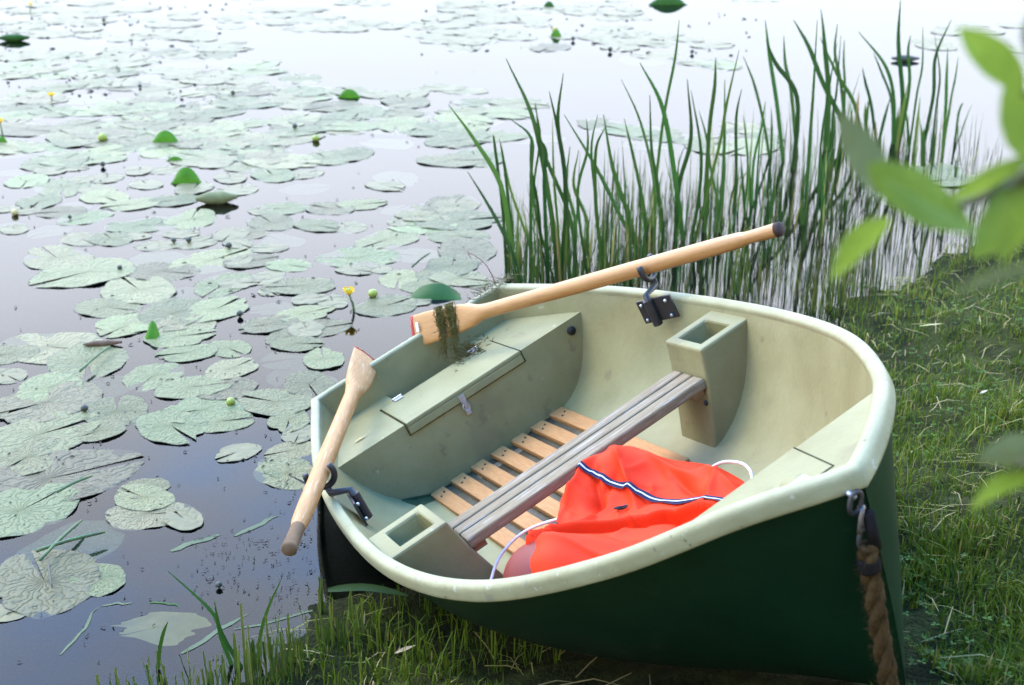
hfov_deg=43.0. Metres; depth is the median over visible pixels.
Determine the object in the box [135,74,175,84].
lily pad
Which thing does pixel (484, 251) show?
lily pad
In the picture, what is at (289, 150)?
lily pad
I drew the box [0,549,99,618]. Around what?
lily pad
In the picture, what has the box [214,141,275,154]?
lily pad
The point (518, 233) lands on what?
reed
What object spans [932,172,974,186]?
lily pad
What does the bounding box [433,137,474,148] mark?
lily pad
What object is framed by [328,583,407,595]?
bent blade
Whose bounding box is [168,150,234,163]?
lily pad
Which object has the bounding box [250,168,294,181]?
lily pad
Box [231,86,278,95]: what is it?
lily pad
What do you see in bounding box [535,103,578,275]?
reed
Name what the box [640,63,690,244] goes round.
reed
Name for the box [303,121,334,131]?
lily pad
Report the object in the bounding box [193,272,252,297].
lily pad
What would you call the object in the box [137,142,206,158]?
lily pad
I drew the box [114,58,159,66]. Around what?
lily pad
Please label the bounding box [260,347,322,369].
lily pad
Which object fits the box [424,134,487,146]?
lily pad
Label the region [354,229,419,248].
lily pad
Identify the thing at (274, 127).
lily pad
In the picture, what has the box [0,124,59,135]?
lily pad
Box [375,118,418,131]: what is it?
lily pad
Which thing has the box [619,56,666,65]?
lily pad
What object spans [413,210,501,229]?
lily pad
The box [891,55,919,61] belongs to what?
floating stick
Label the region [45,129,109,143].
lily pad
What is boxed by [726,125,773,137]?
lily pad
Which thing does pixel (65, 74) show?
lily pad
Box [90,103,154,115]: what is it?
lily pad
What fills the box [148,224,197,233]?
lily pad
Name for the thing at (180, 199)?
lily pad
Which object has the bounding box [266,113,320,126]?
lily pad
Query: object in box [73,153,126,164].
lily pad
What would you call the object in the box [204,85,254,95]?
lily pad
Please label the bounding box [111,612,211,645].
sunken leaf
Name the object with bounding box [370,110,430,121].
lily pad
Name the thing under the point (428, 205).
lily pad
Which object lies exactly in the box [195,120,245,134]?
lily pad
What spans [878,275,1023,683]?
clover
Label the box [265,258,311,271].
lily pad
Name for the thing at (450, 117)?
lily pad
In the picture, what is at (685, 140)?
lily pad
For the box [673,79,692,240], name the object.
reed
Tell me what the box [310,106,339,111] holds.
lily pad
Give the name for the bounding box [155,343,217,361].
lily pad
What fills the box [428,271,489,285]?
lily pad
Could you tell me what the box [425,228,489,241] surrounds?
lily pad
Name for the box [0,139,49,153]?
lily pad
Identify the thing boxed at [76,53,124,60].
lily pad
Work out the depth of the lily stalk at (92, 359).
5.82 m
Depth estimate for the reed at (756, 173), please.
8.05 m
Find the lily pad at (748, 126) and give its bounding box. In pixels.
[719,122,762,133]
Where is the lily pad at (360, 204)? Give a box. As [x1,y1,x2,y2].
[337,199,387,209]
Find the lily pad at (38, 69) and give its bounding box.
[3,66,66,74]
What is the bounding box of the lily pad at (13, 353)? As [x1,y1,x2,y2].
[0,344,39,364]
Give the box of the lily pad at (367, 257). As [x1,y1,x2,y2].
[313,247,400,266]
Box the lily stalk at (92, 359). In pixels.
[79,346,109,371]
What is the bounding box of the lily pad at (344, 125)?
[319,121,378,130]
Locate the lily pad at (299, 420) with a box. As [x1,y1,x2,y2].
[267,409,309,431]
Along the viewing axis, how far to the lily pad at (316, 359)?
5.92 m
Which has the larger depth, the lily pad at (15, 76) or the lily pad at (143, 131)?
the lily pad at (15, 76)
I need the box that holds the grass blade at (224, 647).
[168,571,233,665]
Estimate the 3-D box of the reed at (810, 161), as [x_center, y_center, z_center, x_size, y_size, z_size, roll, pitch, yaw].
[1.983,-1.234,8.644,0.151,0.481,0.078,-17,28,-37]
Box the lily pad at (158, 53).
[143,48,189,56]
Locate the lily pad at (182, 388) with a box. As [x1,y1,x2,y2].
[154,375,231,398]
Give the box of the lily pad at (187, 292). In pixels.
[171,287,236,299]
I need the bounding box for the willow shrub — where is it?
[831,24,1023,510]
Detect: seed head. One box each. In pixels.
[80,404,87,411]
[100,161,104,169]
[215,581,221,593]
[225,242,231,248]
[236,310,242,320]
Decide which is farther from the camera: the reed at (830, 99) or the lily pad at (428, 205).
the reed at (830, 99)
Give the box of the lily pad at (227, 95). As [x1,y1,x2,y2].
[215,92,262,99]
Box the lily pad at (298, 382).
[284,370,334,396]
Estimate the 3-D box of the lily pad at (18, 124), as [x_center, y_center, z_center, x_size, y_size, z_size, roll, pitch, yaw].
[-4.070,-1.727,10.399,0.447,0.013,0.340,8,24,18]
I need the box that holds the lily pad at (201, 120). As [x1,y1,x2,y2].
[180,116,215,125]
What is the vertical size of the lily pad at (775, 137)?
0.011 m
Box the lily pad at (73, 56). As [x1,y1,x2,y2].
[34,51,84,59]
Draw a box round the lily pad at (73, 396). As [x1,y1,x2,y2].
[0,381,102,423]
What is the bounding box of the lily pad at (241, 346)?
[209,340,251,357]
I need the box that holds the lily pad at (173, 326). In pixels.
[157,314,202,330]
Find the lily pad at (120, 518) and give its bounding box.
[105,502,194,530]
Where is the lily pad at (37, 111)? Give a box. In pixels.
[28,105,75,117]
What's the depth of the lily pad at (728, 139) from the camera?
10.08 m
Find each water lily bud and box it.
[11,209,17,217]
[98,133,106,140]
[226,397,234,404]
[312,135,319,143]
[368,289,377,297]
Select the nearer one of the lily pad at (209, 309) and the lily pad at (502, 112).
the lily pad at (209, 309)
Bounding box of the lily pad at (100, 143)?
[78,138,123,146]
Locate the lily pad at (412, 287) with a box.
[401,279,448,292]
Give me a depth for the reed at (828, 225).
7.58 m
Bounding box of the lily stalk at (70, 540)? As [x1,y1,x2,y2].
[35,531,104,552]
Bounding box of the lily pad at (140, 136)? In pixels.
[125,135,146,140]
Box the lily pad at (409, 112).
[385,108,424,116]
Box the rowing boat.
[302,253,904,684]
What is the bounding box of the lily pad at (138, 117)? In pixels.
[121,109,168,120]
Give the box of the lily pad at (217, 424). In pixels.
[202,410,254,432]
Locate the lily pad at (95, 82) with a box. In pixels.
[69,78,112,88]
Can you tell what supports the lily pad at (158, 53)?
on the water
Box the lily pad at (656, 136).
[618,130,683,142]
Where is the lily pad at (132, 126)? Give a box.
[114,118,184,129]
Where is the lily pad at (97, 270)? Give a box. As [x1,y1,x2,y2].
[28,257,136,287]
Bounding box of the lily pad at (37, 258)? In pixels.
[23,245,94,269]
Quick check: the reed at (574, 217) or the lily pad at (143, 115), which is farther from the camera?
the lily pad at (143, 115)
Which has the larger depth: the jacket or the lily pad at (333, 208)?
the lily pad at (333, 208)
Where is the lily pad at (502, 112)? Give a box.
[483,107,535,118]
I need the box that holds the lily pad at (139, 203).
[100,197,159,210]
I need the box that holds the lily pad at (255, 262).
[223,253,278,267]
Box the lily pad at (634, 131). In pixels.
[602,124,658,136]
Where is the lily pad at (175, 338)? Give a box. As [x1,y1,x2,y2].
[143,326,215,347]
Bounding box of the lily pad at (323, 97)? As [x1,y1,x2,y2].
[285,92,337,102]
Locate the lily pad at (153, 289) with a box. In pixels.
[99,276,176,303]
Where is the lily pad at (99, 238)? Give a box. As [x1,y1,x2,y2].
[89,232,132,245]
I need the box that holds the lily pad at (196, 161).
[169,154,237,165]
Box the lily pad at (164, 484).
[116,478,170,498]
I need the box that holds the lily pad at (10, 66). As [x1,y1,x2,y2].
[0,60,44,71]
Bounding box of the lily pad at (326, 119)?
[288,114,361,125]
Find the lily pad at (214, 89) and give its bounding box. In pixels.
[195,85,230,93]
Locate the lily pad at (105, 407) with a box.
[84,395,147,425]
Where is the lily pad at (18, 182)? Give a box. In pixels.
[3,174,49,187]
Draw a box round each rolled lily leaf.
[0,34,29,41]
[83,340,121,345]
[195,191,237,204]
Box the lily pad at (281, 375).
[266,363,319,388]
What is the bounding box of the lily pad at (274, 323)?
[239,315,298,332]
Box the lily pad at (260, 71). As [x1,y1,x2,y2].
[228,67,287,75]
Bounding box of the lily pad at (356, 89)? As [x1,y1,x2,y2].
[329,86,373,95]
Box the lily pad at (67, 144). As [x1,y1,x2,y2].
[51,134,90,147]
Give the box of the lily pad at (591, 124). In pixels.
[576,118,626,131]
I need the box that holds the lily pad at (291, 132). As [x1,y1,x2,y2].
[267,127,319,136]
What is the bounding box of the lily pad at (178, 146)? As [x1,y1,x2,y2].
[162,138,200,147]
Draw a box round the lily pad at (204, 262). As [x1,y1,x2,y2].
[169,247,251,273]
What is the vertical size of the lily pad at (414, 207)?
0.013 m
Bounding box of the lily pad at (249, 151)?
[237,148,282,153]
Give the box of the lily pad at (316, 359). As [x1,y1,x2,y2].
[303,347,344,368]
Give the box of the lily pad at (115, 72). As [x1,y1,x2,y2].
[87,69,139,77]
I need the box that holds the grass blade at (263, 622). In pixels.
[256,578,281,659]
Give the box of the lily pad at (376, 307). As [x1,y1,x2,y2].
[352,294,417,316]
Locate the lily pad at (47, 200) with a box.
[15,193,62,208]
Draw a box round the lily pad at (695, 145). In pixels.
[685,139,732,153]
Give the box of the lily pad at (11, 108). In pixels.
[0,103,55,113]
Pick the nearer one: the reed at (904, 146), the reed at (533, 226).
the reed at (533, 226)
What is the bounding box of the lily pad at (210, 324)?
[163,315,216,334]
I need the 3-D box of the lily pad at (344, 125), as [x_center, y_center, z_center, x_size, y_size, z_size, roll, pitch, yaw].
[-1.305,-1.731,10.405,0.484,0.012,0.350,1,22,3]
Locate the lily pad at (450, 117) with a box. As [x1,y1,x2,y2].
[433,112,492,123]
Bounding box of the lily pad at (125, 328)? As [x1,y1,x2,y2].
[96,317,141,337]
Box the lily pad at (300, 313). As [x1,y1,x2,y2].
[274,305,335,321]
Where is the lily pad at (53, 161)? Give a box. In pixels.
[31,151,110,165]
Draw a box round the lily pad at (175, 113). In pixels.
[157,105,204,119]
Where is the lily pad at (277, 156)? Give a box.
[244,149,292,164]
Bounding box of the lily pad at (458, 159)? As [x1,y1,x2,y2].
[416,153,490,166]
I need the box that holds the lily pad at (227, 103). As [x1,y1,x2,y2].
[215,98,283,108]
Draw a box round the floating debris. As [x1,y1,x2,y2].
[1,1,756,666]
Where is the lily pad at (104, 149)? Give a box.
[82,144,136,155]
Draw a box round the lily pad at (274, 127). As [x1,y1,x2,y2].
[269,122,315,131]
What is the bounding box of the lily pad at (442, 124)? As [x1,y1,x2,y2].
[414,121,468,131]
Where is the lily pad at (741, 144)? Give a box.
[714,138,778,155]
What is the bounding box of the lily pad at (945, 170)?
[911,162,962,177]
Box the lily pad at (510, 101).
[488,97,550,108]
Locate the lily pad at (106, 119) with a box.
[91,118,112,127]
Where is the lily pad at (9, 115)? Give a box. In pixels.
[0,110,33,120]
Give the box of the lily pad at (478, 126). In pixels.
[447,123,489,132]
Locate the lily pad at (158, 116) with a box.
[124,115,169,125]
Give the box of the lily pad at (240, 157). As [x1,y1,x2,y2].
[236,150,288,162]
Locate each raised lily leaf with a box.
[0,136,6,141]
[143,321,159,340]
[152,131,177,141]
[167,156,181,160]
[171,167,201,183]
[338,89,359,97]
[409,283,461,299]
[543,1,554,6]
[550,29,561,36]
[649,0,686,4]
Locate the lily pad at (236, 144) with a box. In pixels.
[225,133,276,148]
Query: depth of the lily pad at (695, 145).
9.79 m
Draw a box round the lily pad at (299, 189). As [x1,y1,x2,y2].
[278,183,329,194]
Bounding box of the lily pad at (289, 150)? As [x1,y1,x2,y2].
[271,147,292,152]
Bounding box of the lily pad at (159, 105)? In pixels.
[131,102,180,109]
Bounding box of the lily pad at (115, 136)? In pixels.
[89,127,137,137]
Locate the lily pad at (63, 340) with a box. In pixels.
[0,332,109,363]
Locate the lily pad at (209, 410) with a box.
[159,397,244,423]
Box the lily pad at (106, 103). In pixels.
[96,99,130,105]
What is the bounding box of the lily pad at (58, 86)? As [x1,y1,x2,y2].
[25,83,86,91]
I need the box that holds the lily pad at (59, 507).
[0,483,80,537]
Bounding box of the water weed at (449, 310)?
[431,302,493,370]
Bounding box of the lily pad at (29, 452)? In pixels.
[0,437,68,476]
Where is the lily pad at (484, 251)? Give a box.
[438,238,496,264]
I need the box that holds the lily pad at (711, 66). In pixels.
[700,59,741,68]
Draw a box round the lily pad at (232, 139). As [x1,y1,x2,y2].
[210,132,263,147]
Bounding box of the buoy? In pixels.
[503,540,535,577]
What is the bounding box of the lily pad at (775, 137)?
[744,132,783,142]
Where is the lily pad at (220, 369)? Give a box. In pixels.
[204,357,258,379]
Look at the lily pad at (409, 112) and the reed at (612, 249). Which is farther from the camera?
the lily pad at (409, 112)
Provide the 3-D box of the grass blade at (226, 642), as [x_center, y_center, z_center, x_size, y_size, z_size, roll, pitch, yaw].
[-0.813,0.838,3.729,0.067,0.229,0.009,2,22,5]
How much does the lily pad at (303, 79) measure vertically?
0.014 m
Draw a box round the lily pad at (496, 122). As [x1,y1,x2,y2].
[468,119,503,126]
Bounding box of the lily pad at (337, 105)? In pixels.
[303,100,362,110]
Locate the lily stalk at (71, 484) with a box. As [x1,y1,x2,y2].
[56,475,91,492]
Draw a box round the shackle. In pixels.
[846,489,881,549]
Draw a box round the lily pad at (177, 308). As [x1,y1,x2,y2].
[137,298,203,331]
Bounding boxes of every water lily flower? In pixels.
[0,118,3,135]
[47,92,54,104]
[343,286,355,316]
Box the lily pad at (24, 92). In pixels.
[7,87,67,97]
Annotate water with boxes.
[0,0,1023,684]
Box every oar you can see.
[281,346,376,555]
[410,222,784,344]
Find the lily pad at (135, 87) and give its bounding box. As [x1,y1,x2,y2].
[94,82,156,90]
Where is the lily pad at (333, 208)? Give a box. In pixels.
[306,202,354,214]
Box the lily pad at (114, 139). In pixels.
[107,134,153,142]
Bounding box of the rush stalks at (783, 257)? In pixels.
[498,109,1004,324]
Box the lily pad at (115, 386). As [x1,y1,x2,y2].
[83,374,132,397]
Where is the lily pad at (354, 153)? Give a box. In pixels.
[319,147,374,161]
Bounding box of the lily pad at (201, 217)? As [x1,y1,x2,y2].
[163,209,215,229]
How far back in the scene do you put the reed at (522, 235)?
7.15 m
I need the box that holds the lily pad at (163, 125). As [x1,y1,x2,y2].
[134,117,181,130]
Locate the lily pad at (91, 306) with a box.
[74,298,142,317]
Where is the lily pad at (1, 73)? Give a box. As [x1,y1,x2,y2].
[0,65,51,75]
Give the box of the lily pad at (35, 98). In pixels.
[13,92,64,103]
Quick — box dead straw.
[256,233,1023,684]
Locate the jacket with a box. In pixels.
[526,445,744,573]
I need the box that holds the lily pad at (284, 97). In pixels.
[268,93,316,103]
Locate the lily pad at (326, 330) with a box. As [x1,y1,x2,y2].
[279,319,352,337]
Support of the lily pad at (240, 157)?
on the water
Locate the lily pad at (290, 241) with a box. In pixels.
[261,233,305,246]
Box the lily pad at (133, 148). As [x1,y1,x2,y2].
[108,136,168,150]
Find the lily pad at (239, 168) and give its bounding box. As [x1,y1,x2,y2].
[217,159,275,171]
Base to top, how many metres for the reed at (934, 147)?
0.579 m
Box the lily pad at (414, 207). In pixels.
[410,203,470,219]
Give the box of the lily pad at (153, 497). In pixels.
[114,483,174,510]
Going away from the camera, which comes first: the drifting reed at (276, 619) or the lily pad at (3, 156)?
the drifting reed at (276, 619)
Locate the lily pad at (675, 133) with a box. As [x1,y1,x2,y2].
[636,125,681,140]
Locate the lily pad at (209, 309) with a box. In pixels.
[185,296,248,322]
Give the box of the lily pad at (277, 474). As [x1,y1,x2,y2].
[257,455,309,477]
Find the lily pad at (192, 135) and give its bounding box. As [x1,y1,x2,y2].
[187,129,243,142]
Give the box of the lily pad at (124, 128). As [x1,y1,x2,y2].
[106,127,145,135]
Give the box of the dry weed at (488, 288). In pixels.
[463,267,523,303]
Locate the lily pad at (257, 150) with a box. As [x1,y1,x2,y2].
[201,142,274,154]
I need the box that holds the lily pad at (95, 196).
[79,190,129,202]
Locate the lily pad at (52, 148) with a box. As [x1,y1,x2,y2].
[17,142,67,154]
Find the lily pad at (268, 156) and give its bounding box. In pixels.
[241,152,288,165]
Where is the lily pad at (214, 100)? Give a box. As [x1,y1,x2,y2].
[207,96,259,105]
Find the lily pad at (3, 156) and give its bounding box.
[0,153,30,158]
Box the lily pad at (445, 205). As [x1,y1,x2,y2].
[433,198,479,212]
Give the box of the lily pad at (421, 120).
[371,116,429,127]
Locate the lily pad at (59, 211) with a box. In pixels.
[35,206,86,217]
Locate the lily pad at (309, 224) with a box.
[293,219,338,231]
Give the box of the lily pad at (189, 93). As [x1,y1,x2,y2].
[181,90,240,96]
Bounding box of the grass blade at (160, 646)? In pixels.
[156,622,167,669]
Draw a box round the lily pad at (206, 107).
[181,104,224,113]
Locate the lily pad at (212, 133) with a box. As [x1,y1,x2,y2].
[191,132,244,142]
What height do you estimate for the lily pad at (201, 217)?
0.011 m
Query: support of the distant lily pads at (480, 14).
on the water
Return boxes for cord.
[490,460,752,578]
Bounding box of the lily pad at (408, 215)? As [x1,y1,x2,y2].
[394,210,439,221]
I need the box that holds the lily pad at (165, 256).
[130,250,185,265]
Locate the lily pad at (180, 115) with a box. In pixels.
[157,108,195,115]
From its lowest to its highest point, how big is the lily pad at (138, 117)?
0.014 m
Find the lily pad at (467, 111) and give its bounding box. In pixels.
[435,107,489,115]
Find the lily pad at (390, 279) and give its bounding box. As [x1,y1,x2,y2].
[378,269,419,288]
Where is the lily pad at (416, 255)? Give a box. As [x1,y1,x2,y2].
[394,248,440,262]
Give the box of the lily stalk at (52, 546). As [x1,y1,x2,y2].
[39,519,82,560]
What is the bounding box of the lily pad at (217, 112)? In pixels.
[196,107,245,117]
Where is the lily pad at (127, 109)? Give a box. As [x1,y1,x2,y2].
[101,105,157,113]
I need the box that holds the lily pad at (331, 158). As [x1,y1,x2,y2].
[304,151,348,164]
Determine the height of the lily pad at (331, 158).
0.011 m
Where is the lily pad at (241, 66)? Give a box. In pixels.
[229,61,279,69]
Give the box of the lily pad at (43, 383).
[15,372,82,403]
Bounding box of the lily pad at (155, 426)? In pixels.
[135,409,207,444]
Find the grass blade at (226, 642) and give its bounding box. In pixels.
[214,601,242,668]
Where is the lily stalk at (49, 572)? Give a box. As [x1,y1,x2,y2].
[47,561,52,587]
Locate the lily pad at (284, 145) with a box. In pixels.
[275,136,296,146]
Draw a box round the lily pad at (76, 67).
[68,61,106,71]
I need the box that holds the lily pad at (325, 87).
[296,85,333,88]
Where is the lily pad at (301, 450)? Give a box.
[264,441,310,458]
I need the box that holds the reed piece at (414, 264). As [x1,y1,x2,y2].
[411,253,429,267]
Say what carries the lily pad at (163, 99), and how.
on the water
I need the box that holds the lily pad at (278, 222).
[246,214,294,230]
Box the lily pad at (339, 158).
[302,154,344,164]
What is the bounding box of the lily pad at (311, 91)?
[284,85,327,95]
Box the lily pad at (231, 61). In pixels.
[204,57,247,66]
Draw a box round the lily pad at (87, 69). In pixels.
[77,66,140,72]
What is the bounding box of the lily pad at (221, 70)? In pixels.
[186,69,236,75]
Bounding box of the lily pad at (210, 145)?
[198,137,262,151]
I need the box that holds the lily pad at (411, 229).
[387,217,457,233]
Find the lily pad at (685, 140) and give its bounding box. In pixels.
[674,135,722,143]
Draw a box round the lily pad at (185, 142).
[168,136,217,146]
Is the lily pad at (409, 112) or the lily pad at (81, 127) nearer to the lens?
the lily pad at (81, 127)
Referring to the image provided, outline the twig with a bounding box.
[467,252,495,283]
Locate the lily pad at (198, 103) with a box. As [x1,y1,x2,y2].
[178,101,212,109]
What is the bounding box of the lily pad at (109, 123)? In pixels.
[98,117,154,127]
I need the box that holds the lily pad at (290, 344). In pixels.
[270,336,324,351]
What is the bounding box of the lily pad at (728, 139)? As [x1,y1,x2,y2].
[682,134,744,150]
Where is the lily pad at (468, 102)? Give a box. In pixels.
[449,98,493,106]
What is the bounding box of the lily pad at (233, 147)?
[219,139,278,149]
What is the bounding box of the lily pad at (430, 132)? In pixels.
[403,122,456,135]
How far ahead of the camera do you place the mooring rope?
2.53 m
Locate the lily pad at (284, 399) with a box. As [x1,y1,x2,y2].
[237,388,312,415]
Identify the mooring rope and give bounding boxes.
[854,539,903,684]
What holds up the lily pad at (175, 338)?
on the water
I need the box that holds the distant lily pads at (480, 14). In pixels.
[0,0,1023,621]
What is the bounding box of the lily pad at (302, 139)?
[251,132,325,145]
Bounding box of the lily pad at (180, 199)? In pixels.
[148,194,196,206]
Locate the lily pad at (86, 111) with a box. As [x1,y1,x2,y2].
[55,106,114,115]
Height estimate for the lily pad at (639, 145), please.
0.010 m
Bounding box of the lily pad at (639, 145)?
[621,141,667,149]
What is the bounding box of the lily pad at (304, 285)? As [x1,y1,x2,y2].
[260,278,335,293]
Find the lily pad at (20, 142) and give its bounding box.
[0,140,38,151]
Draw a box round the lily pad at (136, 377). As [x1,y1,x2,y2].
[122,363,184,391]
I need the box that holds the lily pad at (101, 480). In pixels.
[0,449,143,508]
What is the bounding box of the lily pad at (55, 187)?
[34,178,90,196]
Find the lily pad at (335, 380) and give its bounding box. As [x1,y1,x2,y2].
[309,375,338,390]
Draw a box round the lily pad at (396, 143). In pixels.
[360,139,413,148]
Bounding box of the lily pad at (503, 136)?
[466,131,527,141]
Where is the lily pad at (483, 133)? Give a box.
[441,127,488,140]
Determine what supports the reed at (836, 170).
on the water
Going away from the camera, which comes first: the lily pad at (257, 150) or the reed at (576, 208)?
the reed at (576, 208)
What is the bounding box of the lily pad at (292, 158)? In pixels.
[242,154,321,168]
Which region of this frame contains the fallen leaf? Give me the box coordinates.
[394,645,414,653]
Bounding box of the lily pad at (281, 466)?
[253,457,312,489]
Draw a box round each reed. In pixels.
[60,608,96,654]
[103,602,129,605]
[150,601,177,606]
[170,534,220,551]
[181,613,248,653]
[234,515,278,535]
[234,610,311,629]
[449,105,523,282]
[467,171,527,283]
[493,135,512,278]
[499,139,519,283]
[501,143,538,283]
[506,59,562,279]
[509,118,544,283]
[509,198,514,283]
[513,191,522,268]
[513,205,540,255]
[521,174,538,263]
[522,191,538,254]
[525,209,540,283]
[530,142,548,283]
[532,207,547,283]
[533,105,566,282]
[534,196,555,283]
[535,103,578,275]
[540,138,570,281]
[549,91,570,279]
[552,119,576,281]
[556,73,566,279]
[559,158,579,233]
[564,115,645,255]
[566,148,577,277]
[570,205,596,275]
[572,150,602,275]
[576,119,592,273]
[581,202,610,270]
[590,115,601,269]
[593,126,615,267]
[603,115,637,256]
[603,154,618,217]
[604,193,619,285]
[610,153,618,213]
[618,180,630,212]
[621,79,656,254]
[622,145,632,256]
[624,119,653,242]
[626,186,675,259]
[626,202,633,262]
[630,196,647,287]
[632,170,643,253]
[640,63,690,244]
[643,218,650,275]
[646,142,661,236]
[649,102,663,237]
[649,218,665,253]
[651,20,679,232]
[658,197,667,280]
[660,191,666,222]
[668,147,684,204]
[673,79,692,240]
[674,213,681,248]
[676,244,687,289]
[689,91,702,240]
[695,52,738,240]
[699,111,724,229]
[702,117,752,221]
[703,57,716,232]
[704,214,709,261]
[708,177,715,212]
[710,150,743,215]
[712,135,721,198]
[714,79,725,237]
[723,194,753,284]
[725,193,738,277]
[732,153,744,209]
[733,89,741,224]
[736,165,751,216]
[740,115,748,222]
[743,56,772,163]
[743,102,766,215]
[744,203,753,260]
[746,111,761,217]
[751,104,764,204]
[754,168,769,199]
[759,185,774,226]
[759,221,772,265]
[760,150,776,242]
[765,20,784,161]
[766,40,799,169]
[766,169,781,224]
[769,179,782,223]
[770,143,796,206]
[776,119,787,189]
[783,37,798,156]
[787,136,795,176]
[787,187,802,236]
[794,21,858,118]
[799,172,805,217]
[800,20,817,231]
[802,147,816,180]
[807,129,816,190]
[813,136,829,175]
[816,45,836,216]
[817,110,824,149]
[819,144,829,242]
[820,38,869,129]
[820,144,829,183]
[820,148,832,200]
[821,11,835,153]
[822,21,834,149]
[824,203,835,244]
[828,38,840,171]
[831,128,842,198]
[834,24,848,115]
[840,192,847,228]
[843,39,860,115]
[850,100,856,120]
[859,32,895,144]
[862,68,890,142]
[864,103,865,125]
[864,193,871,215]
[873,52,898,144]
[894,35,910,155]
[895,0,905,143]
[897,120,908,159]
[900,130,907,157]
[906,31,923,157]
[906,113,915,163]
[912,123,919,167]
[919,118,925,165]
[921,104,950,174]
[924,21,950,142]
[930,39,940,150]
[930,111,941,166]
[940,49,953,162]
[945,60,957,141]
[954,103,970,145]
[954,152,977,177]
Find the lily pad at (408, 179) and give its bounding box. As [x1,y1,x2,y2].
[372,171,417,186]
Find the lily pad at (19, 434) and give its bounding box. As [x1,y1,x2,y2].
[0,411,102,459]
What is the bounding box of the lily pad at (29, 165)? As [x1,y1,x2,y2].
[19,153,88,170]
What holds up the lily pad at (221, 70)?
on the water
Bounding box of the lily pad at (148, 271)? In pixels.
[127,262,200,281]
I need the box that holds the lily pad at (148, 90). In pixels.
[134,86,176,94]
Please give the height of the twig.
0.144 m
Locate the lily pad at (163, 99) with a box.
[125,96,175,107]
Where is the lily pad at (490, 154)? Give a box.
[450,149,501,166]
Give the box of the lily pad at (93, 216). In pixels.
[56,210,114,225]
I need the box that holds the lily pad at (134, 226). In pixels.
[104,218,175,232]
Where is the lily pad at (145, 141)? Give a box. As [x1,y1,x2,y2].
[119,135,181,146]
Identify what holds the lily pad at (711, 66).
on the water
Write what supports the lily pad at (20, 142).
on the water
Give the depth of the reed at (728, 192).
8.11 m
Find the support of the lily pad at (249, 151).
on the water
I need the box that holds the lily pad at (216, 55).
[196,51,235,59]
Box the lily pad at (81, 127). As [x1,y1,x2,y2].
[60,126,96,138]
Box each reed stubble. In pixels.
[96,651,225,684]
[109,672,152,684]
[179,638,278,684]
[233,604,304,684]
[273,615,324,657]
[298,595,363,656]
[318,577,323,613]
[357,611,411,659]
[728,248,767,300]
[798,273,824,318]
[824,252,856,307]
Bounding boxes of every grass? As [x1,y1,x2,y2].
[204,202,1023,684]
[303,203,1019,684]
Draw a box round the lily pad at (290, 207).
[256,202,310,214]
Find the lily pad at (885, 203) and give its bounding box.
[864,189,889,205]
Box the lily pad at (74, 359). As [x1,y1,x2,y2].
[47,342,128,380]
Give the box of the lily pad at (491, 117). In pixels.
[447,110,495,120]
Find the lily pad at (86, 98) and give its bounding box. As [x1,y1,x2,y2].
[61,94,105,103]
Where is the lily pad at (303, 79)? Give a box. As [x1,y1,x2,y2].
[279,74,322,84]
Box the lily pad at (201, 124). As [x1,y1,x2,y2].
[168,122,230,132]
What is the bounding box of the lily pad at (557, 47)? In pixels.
[530,43,570,51]
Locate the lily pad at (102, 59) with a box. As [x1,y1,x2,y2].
[85,57,129,63]
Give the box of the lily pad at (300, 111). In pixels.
[293,109,334,115]
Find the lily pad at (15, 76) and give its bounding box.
[0,74,36,79]
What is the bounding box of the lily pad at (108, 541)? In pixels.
[14,520,124,572]
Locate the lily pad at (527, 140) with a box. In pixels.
[505,132,565,143]
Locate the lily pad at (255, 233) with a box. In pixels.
[242,226,270,239]
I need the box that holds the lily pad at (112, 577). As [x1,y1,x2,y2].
[69,563,125,596]
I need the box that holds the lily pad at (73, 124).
[53,119,105,129]
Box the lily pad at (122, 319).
[94,313,163,332]
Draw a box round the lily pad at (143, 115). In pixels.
[121,112,158,122]
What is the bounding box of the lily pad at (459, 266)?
[427,254,478,275]
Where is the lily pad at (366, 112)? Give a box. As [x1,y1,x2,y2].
[333,106,385,120]
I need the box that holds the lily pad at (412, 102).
[380,95,429,107]
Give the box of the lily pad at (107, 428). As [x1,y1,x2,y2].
[71,419,125,441]
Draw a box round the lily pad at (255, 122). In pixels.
[219,118,270,127]
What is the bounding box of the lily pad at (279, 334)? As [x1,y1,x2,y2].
[265,327,312,344]
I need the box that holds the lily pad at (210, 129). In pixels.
[181,126,250,137]
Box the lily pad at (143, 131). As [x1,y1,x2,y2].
[129,130,152,140]
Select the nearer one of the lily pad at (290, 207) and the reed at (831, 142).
the lily pad at (290, 207)
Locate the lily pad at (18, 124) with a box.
[0,122,27,130]
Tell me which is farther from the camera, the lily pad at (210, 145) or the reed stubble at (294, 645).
the lily pad at (210, 145)
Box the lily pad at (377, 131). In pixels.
[368,128,402,134]
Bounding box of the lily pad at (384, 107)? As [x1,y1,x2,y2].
[381,104,418,110]
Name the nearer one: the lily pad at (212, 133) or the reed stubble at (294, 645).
the reed stubble at (294, 645)
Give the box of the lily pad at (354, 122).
[331,121,374,131]
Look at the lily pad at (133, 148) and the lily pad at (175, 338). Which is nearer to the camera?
the lily pad at (175, 338)
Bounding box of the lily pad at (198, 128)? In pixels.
[192,125,246,131]
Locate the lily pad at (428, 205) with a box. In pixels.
[421,195,480,210]
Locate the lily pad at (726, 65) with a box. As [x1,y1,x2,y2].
[698,60,742,70]
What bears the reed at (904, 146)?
on the water
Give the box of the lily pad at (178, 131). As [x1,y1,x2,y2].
[147,125,196,134]
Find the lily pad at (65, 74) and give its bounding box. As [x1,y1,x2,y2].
[30,71,76,78]
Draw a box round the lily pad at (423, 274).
[416,268,465,280]
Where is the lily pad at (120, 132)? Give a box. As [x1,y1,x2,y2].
[74,128,138,138]
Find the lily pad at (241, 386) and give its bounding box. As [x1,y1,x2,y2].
[198,377,258,399]

